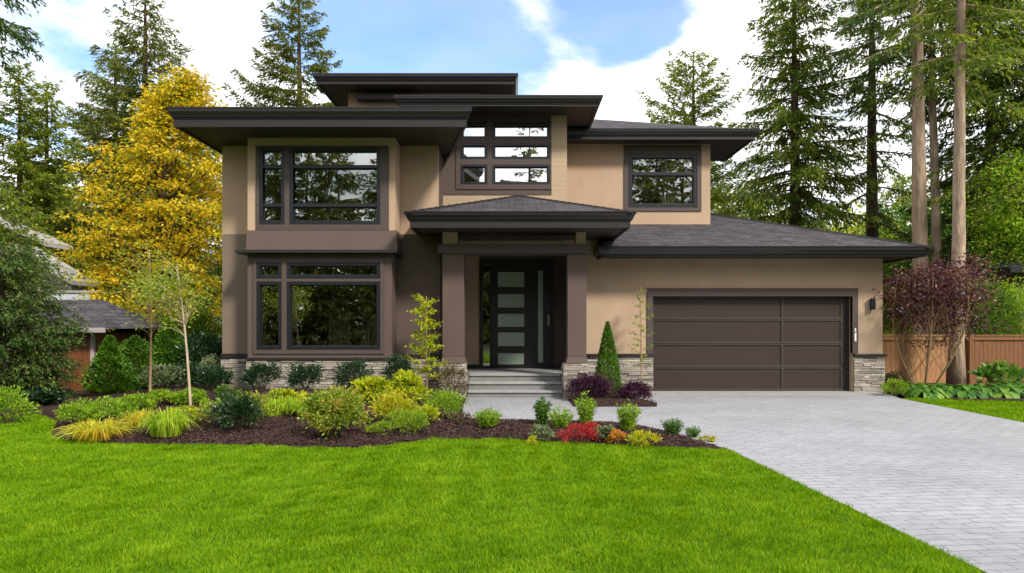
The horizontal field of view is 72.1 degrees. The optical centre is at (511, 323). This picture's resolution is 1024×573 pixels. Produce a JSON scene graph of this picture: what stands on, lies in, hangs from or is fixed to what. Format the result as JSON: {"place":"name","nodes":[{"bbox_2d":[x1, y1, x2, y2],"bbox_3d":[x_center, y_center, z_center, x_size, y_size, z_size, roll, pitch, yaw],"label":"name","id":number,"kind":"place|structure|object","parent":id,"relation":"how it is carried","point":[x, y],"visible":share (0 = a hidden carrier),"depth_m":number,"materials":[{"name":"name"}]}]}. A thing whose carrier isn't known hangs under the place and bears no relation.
{"place":"outdoors","nodes":[
{"label":"outdoors","id":0,"kind":"place"},
{"bbox_2d":[1,380,725,448],"bbox_3d":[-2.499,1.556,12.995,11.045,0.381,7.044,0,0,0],"label":"mulch","id":1,"kind":"object","parent":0,"point":[660,432],"visible":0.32,"depth_m":10.58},
{"bbox_2d":[17,382,68,404],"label":"shrub","id":2,"kind":"object","parent":1,"relation":"on","point":[37,393],"visible":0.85,"depth_m":13.77,"materials":[{"name":"green plant"}]},
{"bbox_2d":[0,241,93,407],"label":"cedar tree","id":3,"kind":"object","parent":1,"relation":"on","point":[15,365],"visible":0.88,"depth_m":14.21,"materials":[{"name":"green plant"}]},
{"bbox_2d":[53,396,103,422],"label":"hedge","id":4,"kind":"object","parent":1,"relation":"on","point":[71,410],"visible":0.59,"depth_m":11.37,"materials":[{"name":"green plant"}]},
{"bbox_2d":[47,416,138,441],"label":"ornamental grass","id":5,"kind":"object","parent":1,"relation":"on","point":[93,430],"depth_m":10.08,"materials":[{"name":"yellow plant"}]},
{"bbox_2d":[73,335,142,394],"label":"columnar cedar","id":6,"kind":"object","parent":1,"relation":"on","point":[112,358],"visible":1,"depth_m":15.43,"materials":[{"name":"green plant"}]},
{"bbox_2d":[73,394,142,422],"bbox_3d":[-6.495,1.402,11.283,0.861,0.483,0.889,0,0,20],"label":"hedge","id":7,"kind":"object","parent":1,"relation":"on","point":[117,406],"visible":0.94,"depth_m":11.20,"materials":[{"name":"green plant"}]},
{"bbox_2d":[109,392,156,409],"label":"hedge","id":8,"kind":"object","parent":1,"relation":"on","point":[135,399],"visible":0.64,"depth_m":12.06,"materials":[{"name":"green plant"}]},
{"bbox_2d":[110,334,158,389],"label":"columnar cedar","id":9,"kind":"object","parent":1,"relation":"on","point":[136,342],"visible":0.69,"depth_m":16.17,"materials":[{"name":"green plant"}]},
{"bbox_2d":[115,408,158,427],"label":"ornamental grass","id":10,"kind":"object","parent":1,"relation":"on","point":[134,422],"depth_m":10.74,"materials":[{"name":"yellow plant"}]},
{"bbox_2d":[104,240,189,390],"bbox_3d":[-6.783,0.071,13.229,1.469,3.301,1.404,0,0,33],"label":"young tree","id":11,"kind":"object","parent":1,"relation":"on","point":[150,305],"visible":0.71,"depth_m":13.21,"materials":[{"name":"green plant"}]},
{"bbox_2d":[142,388,183,404],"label":"hedge","id":12,"kind":"object","parent":1,"relation":"on","point":[163,393],"visible":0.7,"depth_m":12.63,"materials":[{"name":"green plant"}]},
{"bbox_2d":[136,362,191,387],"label":"shrub","id":13,"kind":"object","parent":1,"relation":"on","point":[164,370],"visible":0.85,"depth_m":15.19,"materials":[{"name":"green plant"}]},
{"bbox_2d":[136,316,197,384],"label":"columnar cedar","id":14,"kind":"object","parent":1,"relation":"on","point":[161,342],"visible":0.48,"depth_m":17.23,"materials":[{"name":"green plant"}]},
{"bbox_2d":[132,405,203,437],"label":"ornamental grass","id":15,"kind":"object","parent":1,"relation":"on","point":[164,424],"depth_m":10.13,"materials":[{"name":"green plant"}]},
{"bbox_2d":[127,250,220,405],"bbox_3d":[-5.969,0.209,12.482,1.517,3.027,1.266,0,0,-37],"label":"young tree","id":16,"kind":"object","parent":1,"relation":"on","point":[180,282],"visible":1,"depth_m":12.46,"materials":[{"name":"green plant"}]},
{"bbox_2d":[165,387,206,404],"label":"hedge","id":17,"kind":"object","parent":1,"relation":"on","point":[198,396],"visible":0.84,"depth_m":12.67,"materials":[{"name":"green plant"}]},
{"bbox_2d":[154,284,221,362],"bbox_3d":[-9.349,0.273,19.996,2.470,2.750,2.366,0,0,-24],"label":"shrub","id":18,"kind":"object","parent":1,"relation":"on","point":[203,321],"visible":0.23,"depth_m":19.91,"materials":[{"name":"green plant"}]},
{"bbox_2d":[163,360,215,388],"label":"shrub","id":19,"kind":"object","parent":1,"relation":"on","point":[193,370],"visible":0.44,"depth_m":15.57,"materials":[{"name":"green plant"}]},
{"bbox_2d":[164,328,221,383],"bbox_3d":[-7.716,0.824,17.573,1.919,1.462,1.559,0,0,-1],"label":"shrub","id":20,"kind":"object","parent":1,"relation":"on","point":[204,347],"visible":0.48,"depth_m":17.32,"materials":[{"name":"green plant"}]},
{"bbox_2d":[195,364,234,388],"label":"shrub","id":21,"kind":"object","parent":1,"relation":"on","point":[207,375],"visible":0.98,"depth_m":14.85,"materials":[{"name":"green plant"}]},
{"bbox_2d":[203,388,266,430],"bbox_3d":[-4.122,1.314,10.533,0.785,0.708,0.788,0,0,39],"label":"shrub","id":22,"kind":"object","parent":1,"relation":"on","point":[243,407],"visible":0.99,"depth_m":10.46,"materials":[{"name":"green plant"}]},
{"bbox_2d":[238,360,283,390],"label":"shrub","id":23,"kind":"object","parent":1,"relation":"on","point":[252,376],"visible":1,"depth_m":14.84,"materials":[{"name":"green plant"}]},
{"bbox_2d":[260,396,288,415],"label":"ornamental grass","id":24,"kind":"object","parent":1,"relation":"on","point":[275,404],"depth_m":11.59,"materials":[{"name":"green plant"}]},
{"bbox_2d":[265,387,306,400],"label":"shrub","id":25,"kind":"object","parent":1,"relation":"on","point":[288,392],"visible":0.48,"depth_m":12.62,"materials":[{"name":"yellow plant"}]},
{"bbox_2d":[284,360,326,388],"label":"shrub","id":26,"kind":"object","parent":1,"relation":"on","point":[312,372],"visible":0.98,"depth_m":14.87,"materials":[{"name":"green plant"}]},
{"bbox_2d":[297,384,373,440],"bbox_3d":[-2.549,1.275,10.129,1.079,0.806,0.985,0,0,9],"label":"shrub","id":27,"kind":"object","parent":1,"relation":"on","point":[345,405],"visible":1,"depth_m":10.00,"materials":[{"name":"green plant"}]},
{"bbox_2d":[330,357,374,388],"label":"shrub","id":28,"kind":"object","parent":1,"relation":"on","point":[344,374],"visible":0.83,"depth_m":14.87,"materials":[{"name":"green plant"}]},
{"bbox_2d":[349,374,395,402],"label":"shrub","id":29,"kind":"object","parent":1,"relation":"on","point":[368,385],"visible":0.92,"depth_m":12.98,"materials":[{"name":"yellow plant"}]},
{"bbox_2d":[367,386,421,421],"bbox_3d":[-1.836,1.321,11.085,0.818,0.648,0.844,0,0,37],"label":"shrub","id":30,"kind":"object","parent":1,"relation":"on","point":[388,401],"visible":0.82,"depth_m":10.98,"materials":[{"name":"yellow plant"}]},
{"bbox_2d":[378,352,418,380],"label":"shrub","id":31,"kind":"object","parent":1,"relation":"on","point":[404,365],"visible":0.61,"depth_m":14.88,"materials":[{"name":"green plant"}]},
{"bbox_2d":[385,407,432,432],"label":"shrub","id":32,"kind":"object","parent":1,"relation":"on","point":[416,418],"visible":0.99,"depth_m":10.50,"materials":[{"name":"green plant"}]},
{"bbox_2d":[390,368,432,402],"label":"shrub","id":33,"kind":"object","parent":1,"relation":"on","point":[409,381],"visible":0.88,"depth_m":13.48,"materials":[{"name":"yellow plant"}]},
{"bbox_2d":[399,293,451,387],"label":"sapling","id":34,"kind":"object","parent":1,"relation":"on","point":[426,340],"visible":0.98,"depth_m":15.32,"materials":[{"name":"green plant"}]},
{"bbox_2d":[418,388,468,418],"bbox_3d":[-1.195,1.369,11.784,0.871,0.589,0.835,0,0,30],"label":"shrub","id":35,"kind":"object","parent":1,"relation":"on","point":[447,396],"visible":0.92,"depth_m":11.78,"materials":[{"name":"green plant"}]},
{"bbox_2d":[430,361,472,397],"bbox_3d":[-1.306,1.234,14.972,0.929,0.934,0.893,0,0,-23],"label":"shrub","id":36,"kind":"object","parent":1,"relation":"on","point":[449,373],"visible":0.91,"depth_m":14.92,"materials":[{"name":"green plant"}]},
{"bbox_2d":[472,407,502,427],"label":"shrub","id":37,"kind":"object","parent":1,"relation":"on","point":[487,418],"visible":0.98,"depth_m":10.85,"materials":[{"name":"green plant"}]},
{"bbox_2d":[528,422,554,441],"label":"perennial","id":38,"kind":"object","parent":1,"relation":"on","point":[545,433],"visible":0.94,"depth_m":10.08,"materials":[{"name":"green plant"}]},
{"bbox_2d":[533,396,552,424],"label":"shrub","id":39,"kind":"object","parent":1,"relation":"on","point":[542,409],"visible":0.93,"depth_m":11.12,"materials":[{"name":"green plant"}]},
{"bbox_2d":[546,405,573,427],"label":"shrub","id":40,"kind":"object","parent":1,"relation":"on","point":[560,420],"visible":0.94,"depth_m":10.74,"materials":[{"name":"green plant"}]},
{"bbox_2d":[554,421,598,443],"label":"shrub","id":41,"kind":"object","parent":1,"relation":"on","point":[592,432],"visible":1,"depth_m":9.96,"materials":[{"name":"red plant"}]},
{"bbox_2d":[573,390,597,422],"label":"shrub","id":42,"kind":"object","parent":1,"relation":"on","point":[586,411],"visible":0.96,"depth_m":11.20,"materials":[{"name":"green plant"}]},
{"bbox_2d":[614,398,642,430],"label":"shrub","id":43,"kind":"object","parent":1,"relation":"on","point":[626,420],"visible":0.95,"depth_m":10.53,"materials":[{"name":"green plant"}]},
{"bbox_2d":[624,429,661,446],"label":"perennial","id":44,"kind":"object","parent":1,"relation":"on","point":[641,440],"visible":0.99,"depth_m":9.69,"materials":[{"name":"yellow plant"}]},
{"bbox_2d":[660,417,683,436],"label":"shrub","id":45,"kind":"object","parent":1,"relation":"on","point":[672,426],"visible":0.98,"depth_m":10.39,"materials":[{"name":"green plant"}]},
{"bbox_2d":[0,0,1022,251],"label":"sky","id":46,"kind":"structure","parent":0,"point":[612,49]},
{"bbox_2d":[0,329,1023,572],"bbox_3d":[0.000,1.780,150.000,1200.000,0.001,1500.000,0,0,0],"label":"ground","id":47,"kind":"structure","parent":0,"point":[898,395],"depth_m":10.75,"materials":[{"name":"green plant"}]},
{"bbox_2d":[0,385,41,423],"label":"shrub","id":48,"kind":"object","parent":47,"relation":"on","point":[21,404],"visible":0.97,"depth_m":12.01,"materials":[{"name":"green plant"}]},
{"bbox_2d":[0,0,67,74],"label":"conifer tree","id":49,"kind":"object","parent":47,"relation":"on","point":[15,34],"visible":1,"depth_m":26.17,"materials":[{"name":"green plant"}]},
{"bbox_2d":[0,180,75,306],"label":"conifer tree","id":50,"kind":"object","parent":47,"relation":"on","point":[6,241],"visible":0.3,"depth_m":18.04,"materials":[{"name":"green plant"}]},
{"bbox_2d":[0,58,76,265],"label":"conifer tree","id":51,"kind":"object","parent":47,"relation":"on","point":[18,148],"visible":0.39,"depth_m":30.74,"materials":[{"name":"green plant"}]},
{"bbox_2d":[0,76,107,299],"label":"conifer tree","id":52,"kind":"object","parent":47,"relation":"on","point":[47,142],"visible":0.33,"depth_m":31.78,"materials":[{"name":"green plant"}]},
{"bbox_2d":[0,217,130,299],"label":"neighbour house","id":53,"kind":"structure","parent":47,"relation":"on","point":[75,291],"depth_m":25.45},
{"bbox_2d":[6,300,160,391],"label":"garden shed","id":54,"kind":"structure","parent":47,"relation":"on","point":[101,316],"depth_m":16.90,"materials":[{"name":"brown wood"}]},
{"bbox_2d":[42,42,208,329],"bbox_3d":[-22.134,-6.902,38.810,8.885,17.558,9.618,0,0,0],"label":"conifer tree","id":55,"kind":"object","parent":47,"relation":"on","point":[95,99],"visible":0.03,"depth_m":38.38,"materials":[{"name":"green plant"}]},
{"bbox_2d":[34,0,221,336],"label":"conifer tree","id":56,"kind":"object","parent":47,"relation":"on","point":[145,59],"visible":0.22,"depth_m":34.97,"materials":[{"name":"green plant"}]},
{"bbox_2d":[40,62,231,336],"bbox_3d":[-11.444,-3.430,23.891,6.628,10.510,7.031,0,0,0],"label":"maple tree","id":57,"kind":"object","parent":47,"relation":"on","point":[182,92],"visible":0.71,"depth_m":22.73,"materials":[{"name":"yellow plant"}]},
{"bbox_2d":[142,75,221,328],"bbox_3d":[-17.069,-5.798,37.750,6.980,15.339,7.432,0,0,0],"label":"conifer tree","id":58,"kind":"object","parent":47,"relation":"on","point":[220,265],"visible":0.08,"depth_m":37.60,"materials":[{"name":"green plant"}]},
{"bbox_2d":[208,0,342,265],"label":"conifer tree","id":59,"kind":"object","parent":47,"relation":"on","point":[286,72],"visible":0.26,"depth_m":33.28,"materials":[{"name":"green plant"}]},
{"bbox_2d":[0,171,1022,336],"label":"woods","id":60,"kind":"object","parent":47,"relation":"on","point":[63,187],"visible":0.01,"depth_m":60.36,"materials":[{"name":"green plant"}]},
{"bbox_2d":[166,73,933,398],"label":"house","id":61,"kind":"structure","parent":47,"relation":"on","point":[534,243],"depth_m":17.50,"materials":[{"name":"brown paint"}]},
{"bbox_2d":[257,263,281,278],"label":"window","id":62,"kind":"structure","parent":61,"relation":"in","point":[260,266],"depth_m":15.69,"materials":[{"name":"black glass"}]},
{"bbox_2d":[257,282,281,349],"bbox_3d":[-5.416,-0.165,15.742,0.565,1.523,0.115,0,0,0],"label":"window","id":63,"kind":"structure","parent":61,"relation":"in","point":[260,346],"depth_m":15.68,"materials":[{"name":"black metal"}]},
{"bbox_2d":[259,148,283,223],"bbox_3d":[-5.354,-3.054,15.742,0.565,1.711,0.115,0,0,0],"label":"window","id":64,"kind":"structure","parent":61,"relation":"in","point":[262,167],"depth_m":15.68,"materials":[{"name":"black metal"}]},
{"bbox_2d":[287,263,379,278],"bbox_3d":[-3.980,-1.170,15.742,2.088,0.361,0.115,0,0,0],"label":"window","id":65,"kind":"structure","parent":61,"relation":"in","point":[290,266],"depth_m":15.69,"materials":[{"name":"black glass"}]},
{"bbox_2d":[287,282,379,349],"bbox_3d":[-3.980,-0.165,15.742,2.088,1.523,0.115,0,0,0],"label":"window","id":66,"kind":"structure","parent":61,"relation":"in","point":[290,346],"depth_m":15.69,"materials":[{"name":"black metal"}]},
{"bbox_2d":[290,148,379,223],"bbox_3d":[-3.949,-3.054,15.742,2.025,1.711,0.115,0,0,0],"label":"window","id":67,"kind":"structure","parent":61,"relation":"in","point":[293,167],"depth_m":15.69,"materials":[{"name":"black metal"}]},
{"bbox_2d":[461,122,486,138],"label":"window","id":68,"kind":"structure","parent":61,"relation":"in","point":[474,130],"depth_m":17.64,"materials":[{"name":"glass"}]},
{"bbox_2d":[461,144,486,158],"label":"window","id":69,"kind":"structure","parent":61,"relation":"in","point":[468,151],"depth_m":17.66,"materials":[{"name":"glass"}]},
{"bbox_2d":[461,165,486,183],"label":"window","id":70,"kind":"structure","parent":61,"relation":"in","point":[470,174],"depth_m":17.66,"materials":[{"name":"glass"}]},
{"bbox_2d":[492,122,549,138],"bbox_3d":[0.229,-4.822,17.643,1.443,0.422,0.115,0,0,0],"label":"window","id":71,"kind":"structure","parent":61,"relation":"in","point":[500,130],"depth_m":17.66,"materials":[{"name":"glass"}]},
{"bbox_2d":[492,144,549,158],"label":"window","id":72,"kind":"structure","parent":61,"relation":"in","point":[499,151],"depth_m":17.66,"materials":[{"name":"glass"}]},
{"bbox_2d":[492,165,549,183],"bbox_3d":[0.229,-3.714,17.643,1.443,0.493,0.115,0,0,0],"label":"window","id":73,"kind":"structure","parent":61,"relation":"in","point":[501,174],"depth_m":17.66,"materials":[{"name":"glass"}]},
{"bbox_2d":[492,266,550,365],"bbox_3d":[0.253,-0.201,18.887,1.591,2.690,0.146,0,0,0],"label":"front door","id":74,"kind":"structure","parent":61,"relation":"in","point":[521,295],"depth_m":18.90,"materials":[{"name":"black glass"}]},
{"bbox_2d":[628,154,696,207],"bbox_3d":[4.109,-3.878,19.243,1.882,1.459,0.115,0,0,0],"label":"window","id":75,"kind":"structure","parent":61,"relation":"in","point":[693,157],"depth_m":19.18,"materials":[{"name":"black metal"}]},
{"bbox_2d":[653,297,842,390],"bbox_3d":[5.905,0.500,17.689,4.800,2.410,0.082,0,0,0],"label":"garage door","id":76,"kind":"structure","parent":61,"relation":"in","point":[782,344],"depth_m":17.67,"materials":[{"name":"brown metal"}]},
{"bbox_2d":[636,48,760,217],"bbox_3d":[8.820,-6.088,36.360,8.259,15.927,7.914,0,0,0],"label":"conifer tree","id":77,"kind":"object","parent":47,"relation":"on","point":[703,99],"visible":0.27,"depth_m":35.39,"materials":[{"name":"green plant"}]},
{"bbox_2d":[714,0,896,333],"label":"conifer tree","id":78,"kind":"object","parent":47,"relation":"on","point":[795,119],"visible":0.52,"depth_m":30.45,"materials":[{"name":"green plant"}]},
{"bbox_2d":[808,197,905,302],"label":"tree","id":79,"kind":"object","parent":47,"relation":"on","point":[856,229],"visible":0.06,"depth_m":41.01,"materials":[{"name":"green plant"}]},
{"bbox_2d":[798,0,938,245],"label":"conifer tree","id":80,"kind":"object","parent":47,"relation":"on","point":[872,207],"visible":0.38,"depth_m":32.81,"materials":[{"name":"green plant"}]},
{"bbox_2d":[783,0,1023,336],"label":"conifer tree","id":81,"kind":"object","parent":47,"relation":"on","point":[919,202],"visible":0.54,"depth_m":26.83,"materials":[{"name":"green plant"}]},
{"bbox_2d":[843,171,975,336],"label":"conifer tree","id":82,"kind":"object","parent":47,"relation":"on","point":[899,186],"visible":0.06,"depth_m":41.82,"materials":[{"name":"green plant"}]},
{"bbox_2d":[852,175,983,323],"bbox_3d":[21.711,-3.029,36.243,8.241,9.694,7.747,0,0,-30],"label":"tree","id":83,"kind":"object","parent":47,"relation":"on","point":[898,265],"visible":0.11,"depth_m":35.99,"materials":[{"name":"green plant"}]},
{"bbox_2d":[825,0,1023,336],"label":"conifer tree","id":84,"kind":"object","parent":47,"relation":"on","point":[936,236],"visible":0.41,"depth_m":28.43,"materials":[{"name":"green plant"}]},
{"bbox_2d":[884,249,1023,336],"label":"shrub","id":85,"kind":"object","parent":47,"relation":"on","point":[1017,267],"depth_m":24.99,"materials":[{"name":"green plant"}]},
{"bbox_2d":[896,1,1023,336],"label":"conifer tree","id":86,"kind":"object","parent":47,"relation":"on","point":[948,220],"visible":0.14,"depth_m":29.02,"materials":[{"name":"green plant"}]},
{"bbox_2d":[926,0,1023,249],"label":"conifer tree","id":87,"kind":"object","parent":47,"relation":"on","point":[1016,134],"visible":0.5,"depth_m":26.61,"materials":[{"name":"green plant"}]},
{"bbox_2d":[946,143,1023,312],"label":"tree","id":88,"kind":"object","parent":47,"relation":"on","point":[1008,224],"visible":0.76,"depth_m":24.92,"materials":[{"name":"green plant"}]},
{"bbox_2d":[568,391,656,406],"bbox_3d":[2.210,1.668,15.910,1.920,0.121,3.120,0,0,0],"label":"planting bed","id":89,"kind":"object","parent":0,"point":[609,399],"visible":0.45,"depth_m":14.73,"materials":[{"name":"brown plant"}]},
{"bbox_2d":[562,371,618,398],"bbox_3d":[1.697,1.381,15.597,1.290,0.787,1.257,0,0,20],"label":"barberry","id":90,"kind":"object","parent":89,"relation":"on","point":[601,386],"visible":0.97,"depth_m":15.36,"materials":[{"name":"purple plant"}]},
{"bbox_2d":[594,321,621,393],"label":"cone cypress","id":91,"kind":"object","parent":89,"relation":"on","point":[609,363],"visible":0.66,"depth_m":16.29,"materials":[{"name":"green plant"}]},
{"bbox_2d":[614,378,656,400],"bbox_3d":[2.682,1.482,15.297,0.927,0.583,1.056,0,0,13],"label":"barberry","id":92,"kind":"object","parent":89,"relation":"on","point":[637,389],"visible":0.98,"depth_m":15.15,"materials":[{"name":"purple plant"}]},
{"bbox_2d":[625,287,656,381],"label":"sapling","id":93,"kind":"object","parent":89,"relation":"on","point":[640,327],"visible":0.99,"depth_m":16.85,"materials":[{"name":"green plant"}]},
{"bbox_2d":[463,395,1023,572],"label":"driveway","id":94,"kind":"structure","parent":0,"point":[950,480],"depth_m":9.35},
{"bbox_2d":[651,391,891,395],"bbox_3d":[5.800,1.737,17.160,6.400,0.066,1.120,0,0,0],"label":"driveway apron","id":95,"kind":"object","parent":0,"point":[760,393],"visible":0.36,"depth_m":17.02,"materials":[{"name":"concrete"}]},
{"bbox_2d":[886,383,1023,400],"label":"planting bed","id":96,"kind":"object","parent":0,"point":[988,398],"visible":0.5,"depth_m":15.86,"materials":[{"name":"brown soil"}]},
{"bbox_2d":[879,377,912,396],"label":"shrub","id":97,"kind":"object","parent":96,"relation":"on","point":[886,386],"visible":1,"depth_m":16.52,"materials":[{"name":"green plant"}]},
{"bbox_2d":[883,334,966,382],"bbox_3d":[11.000,1.037,19.608,3.521,1.467,0.125,0,0,0],"label":"wooden fence","id":98,"kind":"object","parent":96,"relation":"on","point":[893,362],"visible":0.2,"depth_m":19.60,"materials":[{"name":"brown wood"}]},
{"bbox_2d":[904,383,949,398],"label":"hosta","id":99,"kind":"object","parent":96,"relation":"on","point":[916,391],"visible":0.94,"depth_m":16.00,"materials":[{"name":"green plant"}]},
{"bbox_2d":[854,0,1023,385],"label":"conifer tree","id":100,"kind":"object","parent":96,"relation":"on","point":[956,368],"visible":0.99,"depth_m":18.54,"materials":[{"name":"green plant"}]},
{"bbox_2d":[872,249,1014,383],"bbox_3d":[10.473,-0.009,17.680,3.432,3.591,3.548,0,0,24],"label":"plum tree","id":101,"kind":"object","parent":96,"relation":"on","point":[937,293],"visible":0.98,"depth_m":17.18,"materials":[{"name":"purple plant"}]},
{"bbox_2d":[952,384,987,400],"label":"hosta","id":102,"kind":"object","parent":96,"relation":"on","point":[962,390],"visible":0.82,"depth_m":15.96,"materials":[{"name":"green plant"}]},
{"bbox_2d":[940,269,1023,336],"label":"shrub","id":103,"kind":"object","parent":96,"relation":"on","point":[993,319],"visible":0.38,"depth_m":22.13,"materials":[{"name":"green plant"}]},
{"bbox_2d":[967,334,1023,384],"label":"wooden fence","id":104,"kind":"object","parent":96,"relation":"on","point":[982,350],"visible":0.59,"depth_m":19.40,"materials":[{"name":"brown wood"}]},
{"bbox_2d":[967,360,1023,385],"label":"shrub","id":105,"kind":"object","parent":96,"relation":"on","point":[996,372],"visible":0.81,"depth_m":17.86,"materials":[{"name":"green plant"}]},
{"bbox_2d":[971,274,1023,336],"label":"shrub","id":106,"kind":"object","parent":96,"relation":"on","point":[1021,300],"visible":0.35,"depth_m":22.16,"materials":[{"name":"green plant"}]},
{"bbox_2d":[989,383,1023,400],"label":"hosta","id":107,"kind":"object","parent":96,"relation":"on","point":[1010,391],"visible":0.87,"depth_m":15.96,"materials":[{"name":"green plant"}]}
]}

